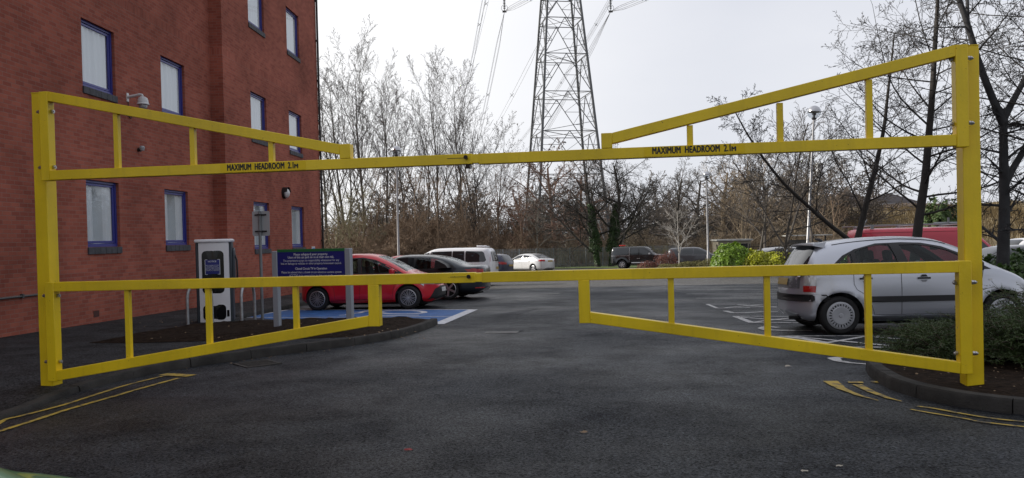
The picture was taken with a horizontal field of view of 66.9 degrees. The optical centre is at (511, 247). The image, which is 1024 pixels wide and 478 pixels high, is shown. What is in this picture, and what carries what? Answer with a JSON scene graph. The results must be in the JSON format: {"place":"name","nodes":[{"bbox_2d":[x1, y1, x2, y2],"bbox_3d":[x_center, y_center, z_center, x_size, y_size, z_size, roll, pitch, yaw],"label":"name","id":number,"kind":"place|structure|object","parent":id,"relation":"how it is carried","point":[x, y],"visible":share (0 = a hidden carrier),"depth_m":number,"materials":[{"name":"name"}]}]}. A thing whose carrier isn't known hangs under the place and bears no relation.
{"place":"outdoors","nodes":[
{"label":"outdoors","id":0,"kind":"place"},
{"bbox_2d":[0,293,428,411],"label":"footway","id":1,"kind":"structure","parent":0,"point":[20,380],"depth_m":11.89,"materials":[{"name":"asphalt"}]},
{"bbox_2d":[194,239,237,322],"bbox_3d":[-6.315,0.710,16.655,0.853,1.765,0.715,-2,1,-16],"label":"charging cabinet","id":2,"kind":"object","parent":1,"relation":"on","point":[216,258],"visible":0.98,"depth_m":16.34,"materials":[{"name":"white metal"}]},
{"bbox_2d":[202,251,224,292],"bbox_3d":[-6.294,0.526,16.330,0.435,0.900,0.033,-2,1,-15],"label":"panel","id":3,"kind":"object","parent":2,"relation":"in","point":[206,255],"depth_m":16.32,"materials":[{"name":"black plastic"}]},
{"bbox_2d":[31,91,481,385],"bbox_3d":[-2.739,0.000,7.992,4.945,3.454,0.271,-1,1,11],"label":"height barrier","id":4,"kind":"object","parent":1,"relation":"on","point":[47,176],"visible":0.99,"depth_m":8.06,"materials":[{"name":"yellow metal"}]},
{"bbox_2d":[90,316,424,342],"bbox_3d":[-4.300,1.476,14.433,5.244,0.176,4.038,-1,1,0],"label":"soil bed","id":5,"kind":"object","parent":1,"relation":"on","point":[225,330],"visible":0.68,"depth_m":13.61,"materials":[{"name":"brown soil"}]},
{"bbox_2d":[240,287,255,320],"bbox_3d":[-5.391,1.167,15.838,0.140,0.990,0.643,-1,1,11],"label":"steel hoop","id":6,"kind":"object","parent":5,"relation":"on","point":[254,303],"visible":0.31,"depth_m":16.00,"materials":[{"name":"silver metal"}]},
{"bbox_2d":[272,248,353,326],"bbox_3d":[-3.596,0.839,13.986,1.609,1.620,0.100,-1,1,17],"label":"notice board","id":7,"kind":"object","parent":5,"relation":"on","point":[312,262],"visible":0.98,"depth_m":13.95,"materials":[{"name":"blue metal"}]},
{"bbox_2d":[0,284,1023,477],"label":"car park ground","id":8,"kind":"structure","parent":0,"point":[687,407],"depth_m":6.76,"materials":[{"name":"grey asphalt"}]},
{"bbox_2d":[0,467,71,477],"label":"green car","id":9,"kind":"object","parent":8,"relation":"on","point":[5,473],"visible":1,"depth_m":1.83,"materials":[{"name":"green paint"}]},
{"bbox_2d":[0,0,323,336],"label":"brick building","id":10,"kind":"structure","parent":8,"relation":"on","point":[253,64],"depth_m":19.70,"materials":[{"name":"red brick"}]},
{"bbox_2d":[81,19,117,102],"bbox_3d":[-9.348,-4.166,17.427,0.214,1.635,1.333,-1,1,2],"label":"window","id":11,"kind":"structure","parent":10,"relation":"in","point":[96,41],"depth_m":17.55,"materials":[{"name":"blue"}]},
{"bbox_2d":[86,180,122,253],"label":"window","id":12,"kind":"structure","parent":10,"relation":"in","point":[100,196],"depth_m":17.69,"materials":[{"name":"blue"}]},
{"bbox_2d":[126,93,148,118],"bbox_3d":[-8.950,-3.391,18.565,0.522,0.608,0.284,-1,1,2],"label":"security camera","id":13,"kind":"object","parent":10,"relation":"attached to","point":[142,102],"visible":0.73,"depth_m":18.52,"materials":[{"name":"grey plastic"}]},
{"bbox_2d":[160,56,182,115],"bbox_3d":[-9.203,-4.216,20.927,0.209,1.635,1.373,-1,1,2],"label":"window","id":14,"kind":"structure","parent":10,"relation":"in","point":[171,72],"depth_m":21.15,"materials":[{"name":"blue"}]},
{"bbox_2d":[164,189,190,250],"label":"window","id":15,"kind":"structure","parent":10,"relation":"in","point":[175,201],"depth_m":21.19,"materials":[{"name":"blue"}]},
{"bbox_2d":[248,0,264,37],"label":"window","id":16,"kind":"structure","parent":10,"relation":"in","point":[254,6],"depth_m":26.43,"materials":[{"name":"blue"}]},
{"bbox_2d":[250,92,267,146],"bbox_3d":[-8.608,-4.309,26.185,0.211,1.675,1.483,-1,1,2],"label":"window","id":17,"kind":"structure","parent":10,"relation":"in","point":[257,102],"depth_m":26.41,"materials":[{"name":"blue"}]},
{"bbox_2d":[253,202,271,253],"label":"window","id":18,"kind":"structure","parent":10,"relation":"in","point":[258,206],"depth_m":26.48,"materials":[{"name":"blue"}]},
{"bbox_2d":[286,8,300,62],"bbox_3d":[-8.544,-8.202,29.995,0.211,1.835,1.543,-1,1,2],"label":"window","id":19,"kind":"structure","parent":10,"relation":"in","point":[291,20],"depth_m":30.31,"materials":[{"name":"blue"}]},
{"bbox_2d":[289,111,302,157],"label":"window","id":20,"kind":"structure","parent":10,"relation":"in","point":[294,122],"depth_m":30.30,"materials":[{"name":"blue"}]},
{"bbox_2d":[291,206,305,248],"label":"window","id":21,"kind":"structure","parent":10,"relation":"in","point":[297,229],"depth_m":30.39,"materials":[{"name":"blue"}]},
{"bbox_2d":[0,318,437,419],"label":"kerb","id":22,"kind":"structure","parent":8,"relation":"on","point":[151,369],"depth_m":10.46,"materials":[{"name":"concrete"}]},
{"bbox_2d":[233,359,281,367],"bbox_3d":[-3.384,1.549,10.310,0.480,0.014,0.480,-2,1,-40],"label":"gully grate","id":23,"kind":"object","parent":8,"relation":"on","point":[259,363],"visible":1,"depth_m":10.29,"materials":[{"name":"metal"}]},
{"bbox_2d":[252,211,269,319],"bbox_3d":[-5.469,0.469,16.910,0.420,2.510,0.092,-1,1,14],"label":"sign post","id":24,"kind":"object","parent":8,"relation":"on","point":[261,223],"visible":0.94,"depth_m":16.90,"materials":[{"name":"grey metal"}]},
{"bbox_2d":[235,301,307,317],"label":"footway kerb","id":25,"kind":"structure","parent":8,"relation":"on","point":[270,309],"depth_m":20.34,"materials":[{"name":"concrete"}]},
{"bbox_2d":[252,310,465,320],"bbox_3d":[-3.886,1.649,18.439,6.171,0.133,4.213,-1,1,17],"label":"blue bay marking","id":26,"kind":"object","parent":8,"relation":"on","point":[443,314],"visible":0.43,"depth_m":19.16,"materials":[{"name":"paint"}]},
{"bbox_2d":[246,309,477,323],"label":"white bay markings","id":27,"kind":"object","parent":8,"relation":"on","point":[453,317],"visible":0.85,"depth_m":18.80,"materials":[{"name":"paint"}]},
{"bbox_2d":[302,254,445,309],"bbox_3d":[-3.834,0.925,21.392,3.975,1.511,2.343,-1,-1,7],"label":"red hatchback","id":28,"kind":"object","parent":8,"relation":"on","point":[408,296],"visible":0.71,"depth_m":20.78,"materials":[{"name":"red paint"}]},
{"bbox_2d":[374,255,490,298],"bbox_3d":[-3.155,0.978,25.773,4.895,1.461,2.427,-2,-1,11],"label":"dark saloon","id":29,"kind":"object","parent":8,"relation":"on","point":[443,264],"visible":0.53,"depth_m":24.77,"materials":[{"name":"grey paint"}]},
{"bbox_2d":[0,373,1023,431],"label":"yellow line markings","id":30,"kind":"object","parent":8,"relation":"on","point":[837,385],"visible":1,"depth_m":7.43,"materials":[{"name":"paint"}]},
{"bbox_2d":[555,265,646,267],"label":"grass verge","id":31,"kind":"object","parent":8,"relation":"on","point":[631,266],"depth_m":73.29,"materials":[{"name":"green plant"}]},
{"bbox_2d":[494,245,679,266],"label":"palisade fence","id":32,"kind":"object","parent":31,"relation":"on","point":[553,250],"visible":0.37,"depth_m":77.27,"materials":[{"name":"grey"}]},
{"bbox_2d":[527,143,672,268],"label":"ivy clad tree","id":33,"kind":"object","parent":31,"relation":"on","point":[592,230],"visible":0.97,"depth_m":73.74,"materials":[{"name":"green plant"}]},
{"bbox_2d":[555,244,670,265],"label":"bush","id":34,"kind":"object","parent":31,"relation":"on","point":[607,254],"visible":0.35,"depth_m":78.27,"materials":[{"name":"brown plant"}]},
{"bbox_2d":[479,44,983,385],"bbox_3d":[1.990,-0.098,7.378,4.600,3.372,0.276,-1,1,8],"label":"height barrier","id":35,"kind":"object","parent":8,"relation":"on","point":[963,139],"visible":1,"depth_m":7.11,"materials":[{"name":"yellow metal"}]},
{"bbox_2d":[700,23,951,262],"bbox_3d":[9.536,-2.763,23.759,7.247,8.313,4.366,-1,1,0],"label":"car park tree","id":36,"kind":"object","parent":8,"relation":"on","point":[862,218],"visible":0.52,"depth_m":23.87,"materials":[{"name":"brown plant"}]},
{"bbox_2d":[777,236,1023,333],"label":"silver hatchback","id":37,"kind":"object","parent":8,"relation":"on","point":[834,304],"visible":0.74,"depth_m":12.12,"materials":[{"name":"grey paint"}]},
{"bbox_2d":[842,217,990,262],"bbox_3d":[14.271,0.139,26.935,4.927,2.315,2.187,-1,-1,2],"label":"red van","id":38,"kind":"object","parent":8,"relation":"on","point":[948,235],"visible":0.17,"depth_m":26.12,"materials":[{"name":"red paint"}]},
{"bbox_2d":[814,0,1023,261],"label":"car park tree","id":39,"kind":"object","parent":8,"relation":"on","point":[922,191],"visible":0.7,"depth_m":19.21,"materials":[{"name":"brown plant"}]},
{"bbox_2d":[852,0,1023,228],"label":"car park tree","id":40,"kind":"object","parent":8,"relation":"on","point":[995,89],"visible":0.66,"depth_m":17.14,"materials":[{"name":"brown plant"}]},
{"bbox_2d":[866,361,1023,414],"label":"kerb","id":41,"kind":"structure","parent":8,"relation":"on","point":[881,374],"depth_m":6.67,"materials":[{"name":"concrete"}]},
{"bbox_2d":[882,348,1023,396],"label":"soil bed","id":42,"kind":"object","parent":8,"relation":"on","point":[1010,382],"visible":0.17,"depth_m":7.46,"materials":[{"name":"brown soil"}]},
{"bbox_2d":[875,313,955,349],"bbox_3d":[5.636,1.029,9.573,2.154,0.438,2.249,-1,1,0],"label":"juniper bush","id":43,"kind":"object","parent":42,"relation":"on","point":[919,321],"visible":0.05,"depth_m":9.92,"materials":[{"name":"green plant"}]},
{"bbox_2d":[852,317,1021,363],"bbox_3d":[4.962,1.018,8.828,2.140,0.477,1.953,-2,1,-25],"label":"juniper bush","id":44,"kind":"object","parent":42,"relation":"on","point":[928,343],"visible":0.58,"depth_m":8.62,"materials":[{"name":"green plant"}]},
{"bbox_2d":[912,301,1023,367],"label":"juniper bush","id":45,"kind":"object","parent":42,"relation":"on","point":[1005,328],"visible":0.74,"depth_m":8.19,"materials":[{"name":"green plant"}]},
{"bbox_2d":[983,282,1023,317],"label":"juniper bush","id":46,"kind":"object","parent":42,"relation":"on","point":[1010,306],"visible":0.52,"depth_m":9.43,"materials":[{"name":"green plant"}]},
{"bbox_2d":[907,0,1023,271],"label":"car park tree","id":47,"kind":"object","parent":8,"relation":"on","point":[1006,172],"visible":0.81,"depth_m":16.98,"materials":[{"name":"brown plant"}]},
{"bbox_2d":[982,247,1023,266],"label":"laurel bush","id":48,"kind":"object","parent":8,"relation":"on","point":[1017,258],"visible":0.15,"depth_m":19.23,"materials":[{"name":"green plant"}]},
{"bbox_2d":[982,245,1023,261],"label":"car","id":49,"kind":"object","parent":8,"relation":"on","point":[992,250],"visible":0.1,"depth_m":21.84,"materials":[{"name":"grey paint"}]},
{"bbox_2d":[997,262,1023,278],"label":"laurel bush","id":50,"kind":"object","parent":8,"relation":"on","point":[1018,270],"visible":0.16,"depth_m":16.56,"materials":[{"name":"green plant"}]},
{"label":"island bed","id":51,"kind":"structure","parent":8,"relation":"on","visible":0},
{"bbox_2d":[653,250,677,267],"bbox_3d":[9.359,0.888,47.023,1.910,1.578,1.556,-1,1,0],"label":"red twig bush","id":52,"kind":"object","parent":51,"relation":"on","point":[666,258],"visible":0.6,"depth_m":46.80,"materials":[{"name":"brown plant"}]},
{"bbox_2d":[656,205,701,263],"bbox_3d":[9.952,-0.480,44.815,2.671,4.144,2.915,-2,1,-25],"label":"birch tree","id":53,"kind":"object","parent":51,"relation":"on","point":[678,245],"visible":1,"depth_m":44.88,"materials":[{"name":"white plant"}]},
{"bbox_2d":[709,241,751,266],"bbox_3d":[11.489,0.618,40.522,2.439,1.881,2.017,-1,1,0],"label":"laurel bush","id":54,"kind":"object","parent":51,"relation":"on","point":[729,254],"visible":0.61,"depth_m":39.93,"materials":[{"name":"green plant"}]},
{"bbox_2d":[735,248,772,265],"bbox_3d":[12.545,0.786,40.237,2.475,1.492,1.846,-1,1,0],"label":"laurel bush","id":55,"kind":"object","parent":51,"relation":"on","point":[755,257],"visible":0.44,"depth_m":39.66,"materials":[{"name":"yellow plant"}]},
{"bbox_2d":[720,154,804,250],"bbox_3d":[13.735,-1.801,42.409,3.881,6.526,4.316,-2,1,-27],"label":"young tree","id":56,"kind":"object","parent":51,"relation":"on","point":[764,220],"visible":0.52,"depth_m":41.91,"materials":[{"name":"brown plant"}]},
{"bbox_2d":[759,251,789,264],"bbox_3d":[13.863,0.833,40.029,2.627,1.329,1.760,-1,1,0],"label":"laurel bush","id":57,"kind":"object","parent":51,"relation":"on","point":[777,259],"visible":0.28,"depth_m":39.45,"materials":[{"name":"yellow plant"}]},
{"bbox_2d":[701,98,856,261],"bbox_3d":[13.784,-2.870,39.313,7.323,8.623,6.495,-1,1,30],"label":"young tree","id":58,"kind":"object","parent":51,"relation":"on","point":[785,245],"visible":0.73,"depth_m":38.95,"materials":[{"name":"brown plant"}]},
{"bbox_2d":[354,226,736,270],"bbox_3d":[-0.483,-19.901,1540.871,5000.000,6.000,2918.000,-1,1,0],"label":"open land","id":59,"kind":"structure","parent":0,"point":[607,252],"depth_m":121.11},
{"bbox_2d":[319,56,362,242],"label":"poplar tree","id":60,"kind":"object","parent":59,"relation":"on","point":[327,182],"visible":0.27,"depth_m":84.07,"materials":[{"name":"brown plant"}]},
{"bbox_2d":[318,66,393,235],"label":"poplar tree","id":61,"kind":"object","parent":59,"relation":"on","point":[335,156],"visible":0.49,"depth_m":88.46,"materials":[{"name":"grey plant"}]},
{"bbox_2d":[319,15,395,266],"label":"poplar tree","id":62,"kind":"object","parent":59,"relation":"on","point":[357,110],"visible":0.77,"depth_m":86.20,"materials":[{"name":"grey plant"}]},
{"bbox_2d":[340,47,423,235],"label":"poplar tree","id":63,"kind":"object","parent":59,"relation":"on","point":[386,134],"visible":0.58,"depth_m":92.47,"materials":[{"name":"brown plant"}]},
{"bbox_2d":[366,79,422,241],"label":"poplar tree","id":64,"kind":"object","parent":59,"relation":"on","point":[399,152],"visible":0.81,"depth_m":87.84,"materials":[{"name":"brown plant"}]},
{"bbox_2d":[375,92,447,229],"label":"poplar tree","id":65,"kind":"object","parent":59,"relation":"on","point":[422,153],"visible":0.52,"depth_m":94.17,"materials":[{"name":"brown plant"}]},
{"bbox_2d":[389,46,478,232],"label":"poplar tree","id":66,"kind":"object","parent":59,"relation":"on","point":[435,145],"visible":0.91,"depth_m":85.06,"materials":[{"name":"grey plant"}]},
{"bbox_2d":[321,208,567,271],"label":"undergrowth","id":67,"kind":"object","parent":59,"relation":"on","point":[382,246],"visible":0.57,"depth_m":81.60,"materials":[{"name":"brown plant"}]},
{"bbox_2d":[418,51,513,227],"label":"poplar tree","id":68,"kind":"object","parent":59,"relation":"on","point":[462,104],"visible":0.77,"depth_m":90.41,"materials":[{"name":"brown plant"}]},
{"bbox_2d":[434,164,497,246],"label":"bare tree","id":69,"kind":"object","parent":59,"relation":"on","point":[463,218],"visible":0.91,"depth_m":80.46,"materials":[{"name":"brown plant"}]},
{"bbox_2d":[438,106,507,239],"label":"poplar tree","id":70,"kind":"object","parent":59,"relation":"on","point":[459,168],"visible":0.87,"depth_m":84.38,"materials":[{"name":"brown plant"}]},
{"bbox_2d":[456,164,526,246],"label":"bare tree","id":71,"kind":"object","parent":59,"relation":"on","point":[497,219],"visible":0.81,"depth_m":84.32,"materials":[{"name":"brown plant"}]},
{"bbox_2d":[479,111,528,233],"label":"poplar tree","id":72,"kind":"object","parent":59,"relation":"on","point":[506,178],"visible":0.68,"depth_m":92.90,"materials":[{"name":"brown plant"}]},
{"bbox_2d":[500,137,594,263],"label":"bare tree","id":73,"kind":"object","parent":59,"relation":"on","point":[535,171],"visible":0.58,"depth_m":86.96,"materials":[{"name":"brown plant"}]},
{"bbox_2d":[523,0,611,260],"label":"electricity pylon","id":74,"kind":"object","parent":59,"relation":"on","point":[544,74],"visible":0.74,"depth_m":94.43,"materials":[{"name":"grey metal"}]},
{"bbox_2d":[531,161,636,263],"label":"bare tree","id":75,"kind":"object","parent":59,"relation":"on","point":[578,233],"visible":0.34,"depth_m":89.29,"materials":[{"name":"brown plant"}]},
{"bbox_2d":[321,152,916,254],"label":"woodland treeline","id":76,"kind":"object","parent":59,"relation":"on","point":[872,210],"visible":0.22,"depth_m":110.37,"materials":[{"name":"brown plant"}]},
{"bbox_2d":[614,185,672,245],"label":"bare tree","id":77,"kind":"object","parent":59,"relation":"on","point":[641,221],"visible":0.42,"depth_m":88.58,"materials":[{"name":"brown plant"}]},
{"bbox_2d":[604,157,717,245],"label":"bare tree","id":78,"kind":"object","parent":59,"relation":"on","point":[679,186],"visible":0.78,"depth_m":83.48,"materials":[{"name":"brown plant"}]},
{"bbox_2d":[531,223,853,266],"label":"scrub vegetation","id":79,"kind":"object","parent":59,"relation":"on","point":[692,244],"visible":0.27,"depth_m":83.91,"materials":[{"name":"beige plant"}]},
{"bbox_2d":[660,165,750,244],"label":"bare tree","id":80,"kind":"object","parent":59,"relation":"on","point":[697,215],"visible":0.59,"depth_m":87.30,"materials":[{"name":"brown plant"}]},
{"bbox_2d":[681,156,754,238],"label":"bare tree","id":81,"kind":"object","parent":59,"relation":"on","point":[723,221],"visible":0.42,"depth_m":89.17,"materials":[{"name":"beige plant"}]},
{"bbox_2d":[701,154,785,242],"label":"bare tree","id":82,"kind":"object","parent":59,"relation":"on","point":[745,228],"visible":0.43,"depth_m":82.15,"materials":[{"name":"beige plant"}]},
{"bbox_2d":[722,154,819,245],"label":"bare tree","id":83,"kind":"object","parent":59,"relation":"on","point":[778,216],"visible":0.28,"depth_m":87.70,"materials":[{"name":"beige plant"}]},
{"bbox_2d":[755,175,837,239],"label":"bare tree","id":84,"kind":"object","parent":59,"relation":"on","point":[795,225],"visible":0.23,"depth_m":91.68,"materials":[{"name":"beige plant"}]},
{"bbox_2d":[807,166,850,238],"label":"bare tree","id":85,"kind":"object","parent":59,"relation":"on","point":[839,213],"visible":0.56,"depth_m":96.44,"materials":[{"name":"brown plant"}]},
{"bbox_2d":[488,267,777,289],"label":"weathered asphalt","id":86,"kind":"structure","parent":0,"point":[632,282],"depth_m":34.58,"materials":[{"name":"grey asphalt"}]},
{"bbox_2d":[320,187,364,248],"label":"bare tree","id":87,"kind":"object","parent":86,"relation":"on","point":[337,221],"visible":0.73,"depth_m":80.07,"materials":[{"name":"brown plant"}]},
{"bbox_2d":[324,182,387,271],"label":"bare tree","id":88,"kind":"object","parent":86,"relation":"on","point":[357,218],"visible":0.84,"depth_m":80.54,"materials":[{"name":"brown plant"}]},
{"bbox_2d":[356,169,412,250],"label":"bare tree","id":89,"kind":"object","parent":86,"relation":"on","point":[378,206],"visible":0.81,"depth_m":81.13,"materials":[{"name":"brown plant"}]},
{"bbox_2d":[391,146,400,255],"bbox_3d":[-5.965,-1.630,40.480,0.520,7.313,0.520,-1,1,0],"label":"lamp post","id":90,"kind":"object","parent":86,"relation":"on","point":[396,148],"visible":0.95,"depth_m":40.43,"materials":[{"name":"silver metal"}]},
{"bbox_2d":[379,166,454,253],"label":"bare tree","id":91,"kind":"object","parent":86,"relation":"on","point":[416,182],"visible":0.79,"depth_m":81.22,"materials":[{"name":"brown plant"}]},
{"bbox_2d":[410,176,470,249],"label":"bare tree","id":92,"kind":"object","parent":86,"relation":"on","point":[436,211],"visible":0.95,"depth_m":79.18,"materials":[{"name":"brown plant"}]},
{"bbox_2d":[423,245,498,271],"bbox_3d":[-2.960,0.885,35.935,4.672,1.845,2.217,-1,-1,10],"label":"people carrier","id":93,"kind":"object","parent":86,"relation":"on","point":[480,254],"visible":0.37,"depth_m":34.98,"materials":[{"name":"white paint"}]},
{"bbox_2d":[465,251,485,261],"bbox_3d":[-1.630,0.414,34.843,0.940,0.500,0.125,-1,-1,10],"label":"window","id":94,"kind":"structure","parent":93,"relation":"in","point":[470,256],"depth_m":34.84,"materials":[{"name":"black glass"}]},
{"bbox_2d":[497,254,513,271],"bbox_3d":[-1.962,1.143,46.231,4.257,1.490,2.135,-2,-1,25],"label":"navy hatchback","id":95,"kind":"object","parent":86,"relation":"on","point":[505,262],"visible":0.15,"depth_m":45.00,"materials":[{"name":"blue paint"}]},
{"bbox_2d":[485,182,548,253],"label":"bare tree","id":96,"kind":"object","parent":86,"relation":"on","point":[518,207],"visible":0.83,"depth_m":82.28,"materials":[{"name":"brown plant"}]},
{"bbox_2d":[512,253,554,270],"bbox_3d":[1.279,1.220,60.040,2.128,1.460,4.670,-1,-1,-44],"label":"silver saloon","id":97,"kind":"object","parent":86,"relation":"on","point":[532,262],"visible":0.73,"depth_m":58.73,"materials":[{"name":"white paint"}]},
{"bbox_2d":[512,194,568,253],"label":"bare tree","id":98,"kind":"object","parent":86,"relation":"on","point":[543,209],"visible":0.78,"depth_m":79.91,"materials":[{"name":"brown plant"}]},
{"bbox_2d":[610,245,664,268],"bbox_3d":[10.787,0.768,63.618,5.372,1.975,2.223,-2,-1,20],"label":"suv","id":99,"kind":"object","parent":86,"relation":"on","point":[624,257],"visible":0.64,"depth_m":63.14,"materials":[{"name":"black paint"}]},
{"bbox_2d":[667,247,714,265],"bbox_3d":[14.329,0.807,60.538,4.504,1.662,2.191,-2,-1,18],"label":"grey estate","id":100,"kind":"object","parent":86,"relation":"on","point":[690,254],"visible":0.32,"depth_m":59.84,"materials":[{"name":"grey paint"}]},
{"bbox_2d":[710,239,752,253],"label":"utility cabin","id":101,"kind":"object","parent":86,"relation":"on","point":[726,241],"visible":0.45,"depth_m":77.58,"materials":[{"name":"grey metal"}]},
{"bbox_2d":[709,141,802,247],"bbox_3d":[16.982,-2.958,52.761,5.724,8.879,6.246,-1,1,41],"label":"young tree","id":102,"kind":"object","parent":86,"relation":"on","point":[764,245],"visible":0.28,"depth_m":52.02,"materials":[{"name":"brown plant"}]},
{"bbox_2d":[706,286,897,363],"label":"white line markings","id":103,"kind":"object","parent":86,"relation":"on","point":[803,338],"visible":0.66,"depth_m":12.79,"materials":[{"name":"paint"}]},
{"bbox_2d":[766,135,857,241],"bbox_3d":[18.598,-2.925,50.488,5.754,8.702,5.174,-2,1,-35],"label":"young tree","id":104,"kind":"object","parent":86,"relation":"on","point":[811,233],"visible":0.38,"depth_m":50.21,"materials":[{"name":"brown plant"}]},
{"bbox_2d":[806,106,820,242],"bbox_3d":[12.675,-2.254,32.977,0.560,7.520,0.560,3,1,0],"label":"lamp post","id":105,"kind":"object","parent":86,"relation":"on","point":[813,110],"visible":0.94,"depth_m":32.92,"materials":[{"name":"silver metal"}]},
{"bbox_2d":[923,194,956,226],"bbox_3d":[33.194,-1.504,59.989,4.957,5.464,4.657,-2,1,-40],"label":"conifer tree","id":106,"kind":"object","parent":86,"relation":"on","point":[942,216],"visible":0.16,"depth_m":59.55,"materials":[{"name":"green plant"}]},
{"bbox_2d":[315,0,1023,238],"label":"sky","id":107,"kind":"structure","parent":0,"point":[650,61],"materials":[{"name":"white"}]},
{"bbox_2d":[726,200,1023,247],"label":"embankment terrain","id":108,"kind":"structure","parent":0,"point":[995,241],"depth_m":116.82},
{"bbox_2d":[711,199,1023,245],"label":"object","id":109,"kind":"object","parent":108,"relation":"on","point":[994,210],"visible":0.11,"depth_m":114.84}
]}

